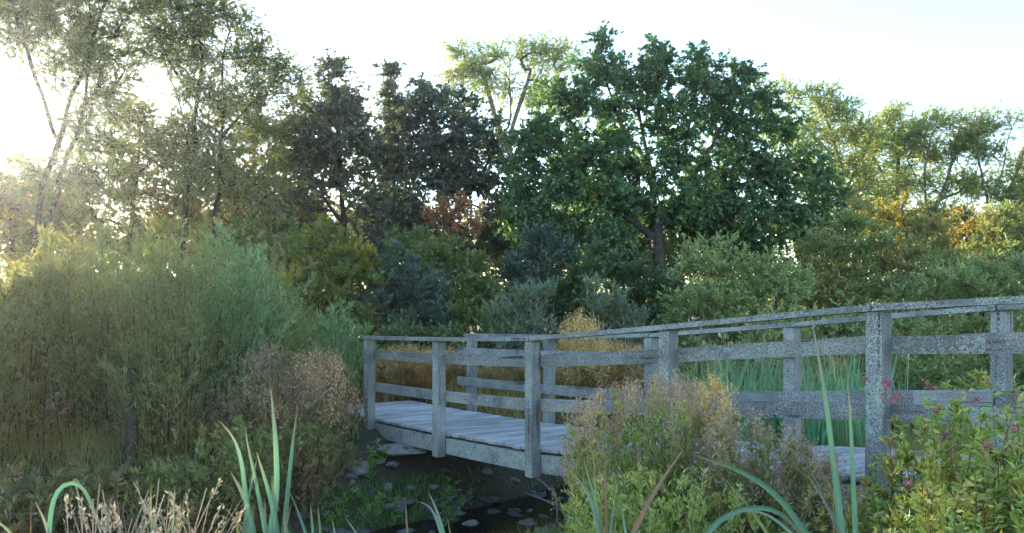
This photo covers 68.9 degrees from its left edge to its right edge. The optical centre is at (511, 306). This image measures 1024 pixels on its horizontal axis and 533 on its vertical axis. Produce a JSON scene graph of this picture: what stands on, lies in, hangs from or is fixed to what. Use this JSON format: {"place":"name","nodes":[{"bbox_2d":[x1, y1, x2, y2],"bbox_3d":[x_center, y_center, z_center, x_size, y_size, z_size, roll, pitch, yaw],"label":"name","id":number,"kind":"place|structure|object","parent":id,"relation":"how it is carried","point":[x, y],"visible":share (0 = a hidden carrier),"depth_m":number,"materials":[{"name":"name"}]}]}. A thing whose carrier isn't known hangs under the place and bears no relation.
{"place":"outdoors","nodes":[
{"label":"outdoors","id":0,"kind":"place"},
{"bbox_2d":[362,341,431,401],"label":"tall grass","id":1,"kind":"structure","parent":0,"point":[386,371],"depth_m":12.66,"materials":[{"name":"plant"}]},
{"bbox_2d":[0,419,832,532],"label":"rough grass","id":2,"kind":"structure","parent":0,"point":[31,449],"depth_m":8.11,"materials":[{"name":"plant"}]},
{"bbox_2d":[421,344,493,392],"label":"tall grass","id":3,"kind":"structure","parent":0,"point":[456,370],"depth_m":13.14,"materials":[{"name":"brown plant"}]},
{"bbox_2d":[371,484,631,532],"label":"water","id":4,"kind":"structure","parent":0,"point":[499,522],"depth_m":8.91,"materials":[{"name":"black liquid"}]},
{"bbox_2d":[462,345,542,397],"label":"tall grass","id":5,"kind":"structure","parent":0,"point":[497,371],"depth_m":12.56,"materials":[{"name":"brown plant"}]},
{"bbox_2d":[0,307,1023,532],"bbox_3d":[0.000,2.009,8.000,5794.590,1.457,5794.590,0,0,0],"label":"ground","id":6,"kind":"structure","parent":0,"point":[408,466],"depth_m":9.62,"materials":[{"name":"soil"}]},
{"bbox_2d":[0,172,33,277],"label":"thorn tree","id":7,"kind":"object","parent":6,"relation":"on","point":[26,241],"visible":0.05,"depth_m":29.80,"materials":[{"name":"green plant"}]},
{"bbox_2d":[0,459,84,532],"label":"bank herb","id":8,"kind":"object","parent":6,"relation":"on","point":[12,513],"visible":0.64,"depth_m":6.84,"materials":[{"name":"green plant"}]},
{"bbox_2d":[0,254,116,466],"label":"osier shrub","id":9,"kind":"object","parent":6,"relation":"on","point":[6,303],"visible":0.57,"depth_m":8.01,"materials":[{"name":"green plant"}]},
{"bbox_2d":[0,211,125,339],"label":"tree","id":10,"kind":"object","parent":6,"relation":"on","point":[24,251],"visible":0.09,"depth_m":12.57,"materials":[{"name":"green plant"}]},
{"bbox_2d":[1,212,124,289],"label":"thorn tree","id":11,"kind":"object","parent":6,"relation":"on","point":[73,257],"visible":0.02,"depth_m":36.11,"materials":[{"name":"green plant"}]},
{"bbox_2d":[0,218,160,456],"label":"osier shrub","id":12,"kind":"object","parent":6,"relation":"on","point":[68,270],"visible":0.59,"depth_m":8.34,"materials":[{"name":"green plant"}]},
{"bbox_2d":[0,481,183,532],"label":"cattail clump","id":13,"kind":"object","parent":6,"relation":"on","point":[48,525],"visible":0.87,"depth_m":2.69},
{"bbox_2d":[0,0,184,271],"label":"willow tree","id":14,"kind":"object","parent":6,"relation":"on","point":[86,51],"visible":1,"depth_m":20.73,"materials":[{"name":"green plant"}]},
{"bbox_2d":[20,454,176,532],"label":"bank herb","id":15,"kind":"object","parent":6,"relation":"on","point":[104,476],"visible":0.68,"depth_m":7.09,"materials":[{"name":"green plant"}]},
{"bbox_2d":[9,224,212,444],"bbox_3d":[-4.762,0.300,9.354,1.974,2.777,2.784,0,0,0],"label":"osier shrub","id":16,"kind":"object","parent":6,"relation":"on","point":[102,392],"visible":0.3,"depth_m":8.64,"materials":[{"name":"green plant"}]},
{"bbox_2d":[0,90,232,270],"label":"hawthorn tree","id":17,"kind":"object","parent":6,"relation":"on","point":[12,203],"visible":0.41,"depth_m":25.54,"materials":[{"name":"green plant"}]},
{"bbox_2d":[63,479,185,532],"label":"dry sedge","id":18,"kind":"object","parent":6,"relation":"on","point":[108,520],"visible":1,"depth_m":2.74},
{"bbox_2d":[123,368,138,463],"bbox_3d":[-4.251,1.230,8.335,0.164,1.087,0.210,0,0,0],"label":"wooden post","id":19,"kind":"object","parent":6,"relation":"on","point":[131,421],"visible":0.7,"depth_m":8.30,"materials":[{"name":"grey wood"}]},
{"bbox_2d":[56,201,218,331],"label":"osier shrub","id":20,"kind":"object","parent":6,"relation":"on","point":[133,254],"visible":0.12,"depth_m":12.97,"materials":[{"name":"green plant"}]},
{"bbox_2d":[114,204,223,295],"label":"thorn tree","id":21,"kind":"object","parent":6,"relation":"on","point":[164,245],"visible":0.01,"depth_m":35.27,"materials":[{"name":"green plant"}]},
{"bbox_2d":[117,453,232,532],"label":"bank herb","id":22,"kind":"object","parent":6,"relation":"on","point":[178,477],"visible":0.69,"depth_m":7.33,"materials":[{"name":"green plant"}]},
{"bbox_2d":[69,203,282,464],"bbox_3d":[-4.042,0.266,9.100,2.121,3.139,2.752,0,0,0],"label":"osier shrub","id":23,"kind":"object","parent":6,"relation":"on","point":[173,326],"visible":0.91,"depth_m":8.50,"materials":[{"name":"green plant"}]},
{"bbox_2d":[126,478,257,532],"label":"dry sedge","id":24,"kind":"object","parent":6,"relation":"on","point":[213,491],"visible":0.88,"depth_m":2.88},
{"bbox_2d":[111,0,324,298],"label":"willow tree","id":25,"kind":"object","parent":6,"relation":"on","point":[199,171],"visible":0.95,"depth_m":22.62,"materials":[{"name":"green plant"}]},
{"bbox_2d":[159,211,319,387],"bbox_3d":[-4.913,-0.086,13.618,2.805,3.536,2.599,0,0,0],"label":"osier shrub","id":26,"kind":"object","parent":6,"relation":"on","point":[273,268],"visible":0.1,"depth_m":13.82,"materials":[{"name":"green plant"}]},
{"bbox_2d":[170,220,311,436],"bbox_3d":[-3.490,0.301,9.839,1.824,2.866,2.368,0,0,0],"label":"osier shrub","id":27,"kind":"object","parent":6,"relation":"on","point":[249,339],"visible":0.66,"depth_m":9.26,"materials":[{"name":"teal plant"}]},
{"bbox_2d":[185,415,304,532],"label":"bank herb","id":28,"kind":"object","parent":6,"relation":"on","point":[265,456],"visible":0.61,"depth_m":7.61,"materials":[{"name":"green plant"}]},
{"bbox_2d":[173,92,335,263],"bbox_3d":[-9.170,-3.090,27.095,5.886,9.703,3.769,0,0,0],"label":"hawthorn tree","id":29,"kind":"object","parent":6,"relation":"on","point":[282,138],"visible":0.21,"depth_m":26.55,"materials":[{"name":"green plant"}]},
{"bbox_2d":[220,385,306,532],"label":"cattail clump","id":30,"kind":"object","parent":6,"relation":"on","point":[273,524],"visible":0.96,"depth_m":3.42,"materials":[{"name":"plant"}]},
{"bbox_2d":[209,213,319,334],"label":"shrub","id":31,"kind":"object","parent":6,"relation":"on","point":[253,231],"visible":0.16,"depth_m":18.68,"materials":[{"name":"green plant"}]},
{"bbox_2d":[200,334,356,469],"bbox_3d":[-2.796,1.233,9.005,1.742,1.809,2.264,0,0,0],"label":"seeding willowherb","id":32,"kind":"object","parent":6,"relation":"on","point":[260,404],"visible":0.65,"depth_m":8.85,"materials":[{"name":"brown plant"}]},
{"bbox_2d":[203,260,354,424],"bbox_3d":[-3.486,0.524,10.500,1.768,2.363,2.715,0,0,11],"label":"osier shrub","id":33,"kind":"object","parent":6,"relation":"on","point":[300,338],"visible":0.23,"depth_m":10.27,"materials":[{"name":"green plant"}]},
{"bbox_2d":[253,399,343,522],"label":"bank herb","id":34,"kind":"object","parent":6,"relation":"on","point":[301,451],"visible":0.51,"depth_m":8.26,"materials":[{"name":"green plant"}]},
{"bbox_2d":[265,403,363,525],"bbox_3d":[-2.299,1.785,8.754,1.015,1.305,1.515,0,0,0],"label":"seeding willowherb","id":35,"kind":"object","parent":6,"relation":"on","point":[342,457],"visible":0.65,"depth_m":8.35,"materials":[{"name":"green plant"}]},
{"bbox_2d":[261,339,367,448],"bbox_3d":[-2.438,1.205,9.411,1.188,1.582,2.342,0,0,0],"label":"seeding willowherb","id":36,"kind":"object","parent":6,"relation":"on","point":[323,372],"visible":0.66,"depth_m":9.44,"materials":[{"name":"brown plant"}]},
{"bbox_2d":[268,213,393,364],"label":"maple bush","id":37,"kind":"object","parent":6,"relation":"on","point":[340,273],"visible":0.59,"depth_m":17.22,"materials":[{"name":"green plant"}]},
{"bbox_2d":[259,48,406,329],"bbox_3d":[-6.538,-3.762,26.882,5.618,11.097,3.506,0,0,0],"label":"alder tree","id":38,"kind":"object","parent":6,"relation":"on","point":[346,117],"visible":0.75,"depth_m":26.55,"materials":[{"name":"green plant"}]},
{"bbox_2d":[113,464,561,532],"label":"grass","id":39,"kind":"structure","parent":6,"relation":"on","point":[408,494],"depth_m":8.85,"materials":[{"name":"plant"}]},
{"bbox_2d":[306,298,379,403],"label":"osier bush","id":40,"kind":"object","parent":6,"relation":"on","point":[337,339],"visible":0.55,"depth_m":12.01,"materials":[{"name":"teal plant"}]},
{"bbox_2d":[304,199,384,301],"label":"thorn tree","id":41,"kind":"object","parent":6,"relation":"on","point":[337,210],"visible":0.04,"depth_m":30.60,"materials":[{"name":"green plant"}]},
{"bbox_2d":[321,496,374,531],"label":"bank weed","id":42,"kind":"object","parent":6,"relation":"on","point":[359,510],"visible":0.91,"depth_m":8.23,"materials":[{"name":"green plant"}]},
{"bbox_2d":[347,460,370,475],"bbox_3d":[-1.908,2.002,9.209,0.339,0.196,0.242,0,0,15],"label":"stone","id":43,"kind":"object","parent":6,"relation":"on","point":[361,470],"visible":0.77,"depth_m":9.12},
{"bbox_2d":[341,487,402,527],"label":"bank weed","id":44,"kind":"object","parent":6,"relation":"on","point":[377,509],"visible":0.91,"depth_m":8.55,"materials":[{"name":"green plant"}]},
{"bbox_2d":[366,437,390,481],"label":"bank weed","id":45,"kind":"object","parent":6,"relation":"on","point":[372,465],"visible":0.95,"depth_m":9.16,"materials":[{"name":"green plant"}]},
{"bbox_2d":[367,57,429,248],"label":"alder tree","id":46,"kind":"object","parent":6,"relation":"on","point":[390,70],"visible":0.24,"depth_m":28.75,"materials":[{"name":"green plant"}]},
{"bbox_2d":[376,443,427,455],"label":"stone slab","id":47,"kind":"structure","parent":6,"relation":"on","point":[397,449],"depth_m":9.43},
{"bbox_2d":[365,224,446,349],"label":"hazel bush","id":48,"kind":"object","parent":6,"relation":"on","point":[407,240],"visible":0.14,"depth_m":21.78,"materials":[{"name":"green plant"}]},
{"bbox_2d":[353,237,461,351],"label":"blackthorn bush","id":49,"kind":"object","parent":6,"relation":"on","point":[413,292],"visible":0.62,"depth_m":17.70,"materials":[{"name":"green plant"}]},
{"bbox_2d":[355,306,462,362],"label":"hazel bush","id":50,"kind":"object","parent":6,"relation":"on","point":[394,329],"visible":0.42,"depth_m":16.34,"materials":[{"name":"green plant"}]},
{"bbox_2d":[369,194,487,282],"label":"thorn tree","id":51,"kind":"object","parent":6,"relation":"on","point":[439,269],"visible":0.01,"depth_m":31.82,"materials":[{"name":"green plant"}]},
{"bbox_2d":[420,493,450,532],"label":"cattail clump","id":52,"kind":"object","parent":6,"relation":"on","point":[439,523],"visible":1,"depth_m":3.33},
{"bbox_2d":[373,70,529,295],"bbox_3d":[-2.281,-3.499,28.278,6.113,10.469,4.719,0,0,0],"label":"alder tree","id":53,"kind":"object","parent":6,"relation":"on","point":[455,171],"visible":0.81,"depth_m":27.06,"materials":[{"name":"green plant"}]},
{"bbox_2d":[422,189,484,285],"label":"rowan tree","id":54,"kind":"object","parent":6,"relation":"on","point":[433,216],"visible":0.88,"depth_m":22.88,"materials":[{"name":"brown plant"}]},
{"bbox_2d":[438,475,476,526],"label":"bank weed","id":55,"kind":"object","parent":6,"relation":"on","point":[443,506],"visible":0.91,"depth_m":8.72,"materials":[{"name":"green plant"}]},
{"bbox_2d":[404,230,512,351],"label":"hazel bush","id":56,"kind":"object","parent":6,"relation":"on","point":[459,264],"visible":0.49,"depth_m":19.14,"materials":[{"name":"green plant"}]},
{"bbox_2d":[433,294,521,352],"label":"hazel bush","id":57,"kind":"object","parent":6,"relation":"on","point":[484,326],"visible":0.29,"depth_m":15.89,"materials":[{"name":"green plant"}]},
{"bbox_2d":[437,201,523,328],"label":"thorn tree","id":58,"kind":"object","parent":6,"relation":"on","point":[473,215],"visible":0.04,"depth_m":36.54,"materials":[{"name":"green plant"}]},
{"bbox_2d":[427,27,592,306],"bbox_3d":[0.021,-5.294,32.891,7.809,14.079,3.638,0,0,-6],"label":"willow tree","id":59,"kind":"object","parent":6,"relation":"on","point":[479,73],"visible":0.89,"depth_m":32.84,"materials":[{"name":"green plant"}]},
{"bbox_2d":[1,349,1023,466],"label":"meadow grass","id":60,"kind":"structure","parent":6,"relation":"on","point":[498,411],"depth_m":9.36,"materials":[{"name":"plant"}]},
{"bbox_2d":[481,274,579,375],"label":"osier bush","id":61,"kind":"object","parent":6,"relation":"on","point":[543,293],"visible":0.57,"depth_m":14.34,"materials":[{"name":"green plant"}]},
{"bbox_2d":[482,202,582,292],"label":"thorn tree","id":62,"kind":"object","parent":6,"relation":"on","point":[498,265],"visible":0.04,"depth_m":33.68,"materials":[{"name":"green plant"}]},
{"bbox_2d":[495,217,586,348],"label":"blackthorn bush","id":63,"kind":"object","parent":6,"relation":"on","point":[535,248],"visible":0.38,"depth_m":20.64,"materials":[{"name":"green plant"}]},
{"bbox_2d":[101,265,1023,321],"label":"wood","id":64,"kind":"object","parent":6,"relation":"on","point":[780,301],"depth_m":77.79,"materials":[{"name":"green plant"}]},
{"bbox_2d":[568,453,626,532],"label":"cattail clump","id":65,"kind":"object","parent":6,"relation":"on","point":[597,513],"visible":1,"depth_m":3.17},
{"bbox_2d":[570,269,658,351],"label":"osier bush","id":66,"kind":"object","parent":6,"relation":"on","point":[600,302],"visible":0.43,"depth_m":15.34,"materials":[{"name":"green plant"}]},
{"bbox_2d":[548,236,694,350],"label":"blackthorn bush","id":67,"kind":"object","parent":6,"relation":"on","point":[630,276],"visible":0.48,"depth_m":19.79,"materials":[{"name":"green plant"}]},
{"bbox_2d":[544,369,722,532],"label":"seeding willowherb","id":68,"kind":"object","parent":6,"relation":"on","point":[674,445],"visible":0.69,"depth_m":4.64,"materials":[{"name":"green plant"}]},
{"bbox_2d":[580,204,691,341],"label":"thorn tree","id":69,"kind":"object","parent":6,"relation":"on","point":[670,261],"visible":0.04,"depth_m":30.26,"materials":[{"name":"green plant"}]},
{"bbox_2d":[614,342,678,389],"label":"tall grass","id":70,"kind":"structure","parent":6,"relation":"on","point":[640,365],"depth_m":13.02,"materials":[{"name":"plant"}]},
{"bbox_2d":[560,461,770,532],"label":"seeding willowherb","id":71,"kind":"object","parent":6,"relation":"on","point":[652,519],"visible":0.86,"depth_m":3.87,"materials":[{"name":"green plant"}]},
{"bbox_2d":[493,18,854,322],"bbox_3d":[5.310,-3.960,26.056,11.947,11.289,5.349,0,0,0],"label":"oak tree","id":72,"kind":"object","parent":6,"relation":"on","point":[608,197],"visible":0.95,"depth_m":24.63,"materials":[{"name":"green plant"}]},
{"bbox_2d":[342,296,1023,514],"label":"footbridge","id":73,"kind":"object","parent":6,"relation":"on","point":[530,444],"visible":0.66,"depth_m":6.86,"materials":[{"name":"wood"}]},
{"bbox_2d":[644,188,753,321],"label":"thorn tree","id":74,"kind":"object","parent":6,"relation":"on","point":[688,275],"visible":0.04,"depth_m":36.25,"materials":[{"name":"green plant"}]},
{"bbox_2d":[629,334,770,493],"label":"reed clump","id":75,"kind":"object","parent":6,"relation":"on","point":[709,370],"visible":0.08,"depth_m":9.46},
{"bbox_2d":[686,368,742,520],"bbox_3d":[1.367,1.082,5.080,0.433,1.317,0.686,0,0,0],"label":"seeding willowherb","id":76,"kind":"object","parent":6,"relation":"on","point":[709,393],"visible":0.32,"depth_m":5.01,"materials":[{"name":"beige plant"}]},
{"bbox_2d":[631,449,808,532],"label":"cattail clump","id":77,"kind":"object","parent":6,"relation":"on","point":[785,505],"visible":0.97,"depth_m":2.95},
{"bbox_2d":[656,227,829,388],"bbox_3d":[4.926,0.132,16.012,3.826,3.611,2.068,0,0,0],"label":"sallow bush","id":78,"kind":"object","parent":6,"relation":"on","point":[722,295],"visible":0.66,"depth_m":15.87,"materials":[{"name":"green plant"}]},
{"bbox_2d":[678,332,814,425],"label":"leafy herb","id":79,"kind":"object","parent":6,"relation":"on","point":[724,336],"visible":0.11,"depth_m":13.47,"materials":[{"name":"green plant"}]},
{"bbox_2d":[705,505,800,532],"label":"cattail clump","id":80,"kind":"object","parent":6,"relation":"on","point":[714,525],"visible":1,"depth_m":2.74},
{"bbox_2d":[682,333,833,442],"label":"reed clump","id":81,"kind":"object","parent":6,"relation":"on","point":[770,421],"visible":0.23,"depth_m":9.61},
{"bbox_2d":[684,337,857,441],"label":"reed clump","id":82,"kind":"object","parent":6,"relation":"on","point":[774,376],"visible":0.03,"depth_m":11.23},
{"bbox_2d":[675,405,868,532],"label":"seeding willowherb","id":83,"kind":"object","parent":6,"relation":"on","point":[791,464],"visible":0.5,"depth_m":4.17,"materials":[{"name":"green plant"}]},
{"bbox_2d":[719,198,839,314],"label":"thorn tree","id":84,"kind":"object","parent":6,"relation":"on","point":[796,252],"visible":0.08,"depth_m":35.61,"materials":[{"name":"green plant"}]},
{"bbox_2d":[729,329,864,446],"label":"reed clump","id":85,"kind":"object","parent":6,"relation":"on","point":[821,433],"visible":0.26,"depth_m":9.14,"materials":[{"name":"plant"}]},
{"bbox_2d":[740,475,900,532],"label":"seeding willowherb","id":86,"kind":"object","parent":6,"relation":"on","point":[806,503],"visible":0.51,"depth_m":3.75,"materials":[{"name":"green plant"}]},
{"bbox_2d":[794,317,857,532],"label":"cattail clump","id":87,"kind":"object","parent":6,"relation":"on","point":[839,519],"visible":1,"depth_m":2.77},
{"bbox_2d":[724,290,934,426],"bbox_3d":[6.081,1.292,14.522,4.257,3.222,2.290,0,0,0],"label":"sallow bush","id":88,"kind":"object","parent":6,"relation":"on","point":[846,329],"visible":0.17,"depth_m":14.28,"materials":[{"name":"green plant"}]},
{"bbox_2d":[765,72,907,315],"bbox_3d":[13.164,-4.163,30.838,6.253,11.737,4.080,0,0,0],"label":"willow tree","id":89,"kind":"object","parent":6,"relation":"on","point":[833,136],"visible":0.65,"depth_m":30.59,"materials":[{"name":"green plant"}]},
{"bbox_2d":[786,203,913,305],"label":"thorn tree","id":90,"kind":"object","parent":6,"relation":"on","point":[866,279],"visible":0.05,"depth_m":37.09,"materials":[{"name":"green plant"}]},
{"bbox_2d":[802,331,908,446],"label":"reed clump","id":91,"kind":"object","parent":6,"relation":"on","point":[860,382],"visible":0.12,"depth_m":10.13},
{"bbox_2d":[766,196,950,367],"bbox_3d":[8.371,-0.297,18.034,4.395,4.775,2.742,0,0,-14],"label":"sallow bush","id":92,"kind":"object","parent":6,"relation":"on","point":[827,285],"visible":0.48,"depth_m":17.78,"materials":[{"name":"green plant"}]},
{"bbox_2d":[834,94,954,331],"bbox_3d":[17.018,-3.841,33.001,5.269,11.223,4.687,0,0,-17],"label":"willow tree","id":93,"kind":"object","parent":6,"relation":"on","point":[896,157],"visible":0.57,"depth_m":32.45,"materials":[{"name":"green plant"}]},
{"bbox_2d":[857,188,959,320],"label":"tree","id":94,"kind":"object","parent":6,"relation":"on","point":[886,215],"visible":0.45,"depth_m":26.78,"materials":[{"name":"green plant"}]},
{"bbox_2d":[843,462,1023,532],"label":"balsam plant","id":95,"kind":"object","parent":6,"relation":"on","point":[943,510],"visible":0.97,"depth_m":2.84,"materials":[{"name":"green plant"}]},
{"bbox_2d":[845,326,1023,389],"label":"leafy herb","id":96,"kind":"object","parent":6,"relation":"on","point":[953,373],"visible":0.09,"depth_m":13.33,"materials":[{"name":"green plant"}]},
{"bbox_2d":[845,372,1023,532],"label":"balsam plant","id":97,"kind":"object","parent":6,"relation":"on","point":[906,458],"visible":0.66,"depth_m":3.20,"materials":[{"name":"green plant"}]},
{"bbox_2d":[881,197,988,316],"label":"thorn tree","id":98,"kind":"object","parent":6,"relation":"on","point":[965,218],"visible":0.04,"depth_m":37.33,"materials":[{"name":"green plant"}]},
{"bbox_2d":[891,354,980,445],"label":"leafy herb","id":99,"kind":"object","parent":6,"relation":"on","point":[941,372],"visible":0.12,"depth_m":10.82,"materials":[{"name":"green plant"}]},
{"bbox_2d":[885,96,1006,326],"bbox_3d":[18.623,-3.671,32.018,5.095,10.815,3.870,0,0,-22],"label":"willow tree","id":100,"kind":"object","parent":6,"relation":"on","point":[967,182],"visible":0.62,"depth_m":31.73,"materials":[{"name":"green plant"}]},
{"bbox_2d":[881,243,1023,384],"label":"sallow bush","id":101,"kind":"object","parent":6,"relation":"on","point":[973,283],"visible":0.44,"depth_m":16.29,"materials":[{"name":"green plant"}]},
{"bbox_2d":[894,422,1023,532],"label":"balsam plant","id":102,"kind":"object","parent":6,"relation":"on","point":[1014,472],"visible":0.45,"depth_m":2.87,"materials":[{"name":"green plant"}]},
{"bbox_2d":[896,199,1023,357],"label":"sallow bush","id":103,"kind":"object","parent":6,"relation":"on","point":[992,224],"visible":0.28,"depth_m":21.79,"materials":[{"name":"green plant"}]},
{"bbox_2d":[941,204,992,265],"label":"tree","id":104,"kind":"object","parent":6,"relation":"on","point":[965,226],"visible":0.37,"depth_m":23.01,"materials":[{"name":"yellow plant"}]},
{"bbox_2d":[920,367,1023,438],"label":"leafy herb","id":105,"kind":"object","parent":6,"relation":"on","point":[976,375],"visible":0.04,"depth_m":10.10,"materials":[{"name":"green plant"}]},
{"bbox_2d":[950,99,1023,254],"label":"willow tree","id":106,"kind":"object","parent":6,"relation":"on","point":[1014,190],"visible":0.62,"depth_m":30.82,"materials":[{"name":"green plant"}]},
{"bbox_2d":[954,354,1023,390],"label":"leafy herb","id":107,"kind":"object","parent":6,"relation":"on","point":[1018,370],"visible":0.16,"depth_m":12.08,"materials":[{"name":"green plant"}]},
{"bbox_2d":[0,0,1023,303],"label":"sky","id":108,"kind":"structure","parent":0,"point":[964,52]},
{"bbox_2d":[554,308,614,429],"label":"tall grass","id":109,"kind":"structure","parent":0,"point":[568,376],"depth_m":11.99,"materials":[{"name":"brown plant"}]},
{"bbox_2d":[559,338,643,427],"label":"tall grass","id":110,"kind":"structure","parent":0,"point":[620,371],"depth_m":12.16,"materials":[{"name":"plant"}]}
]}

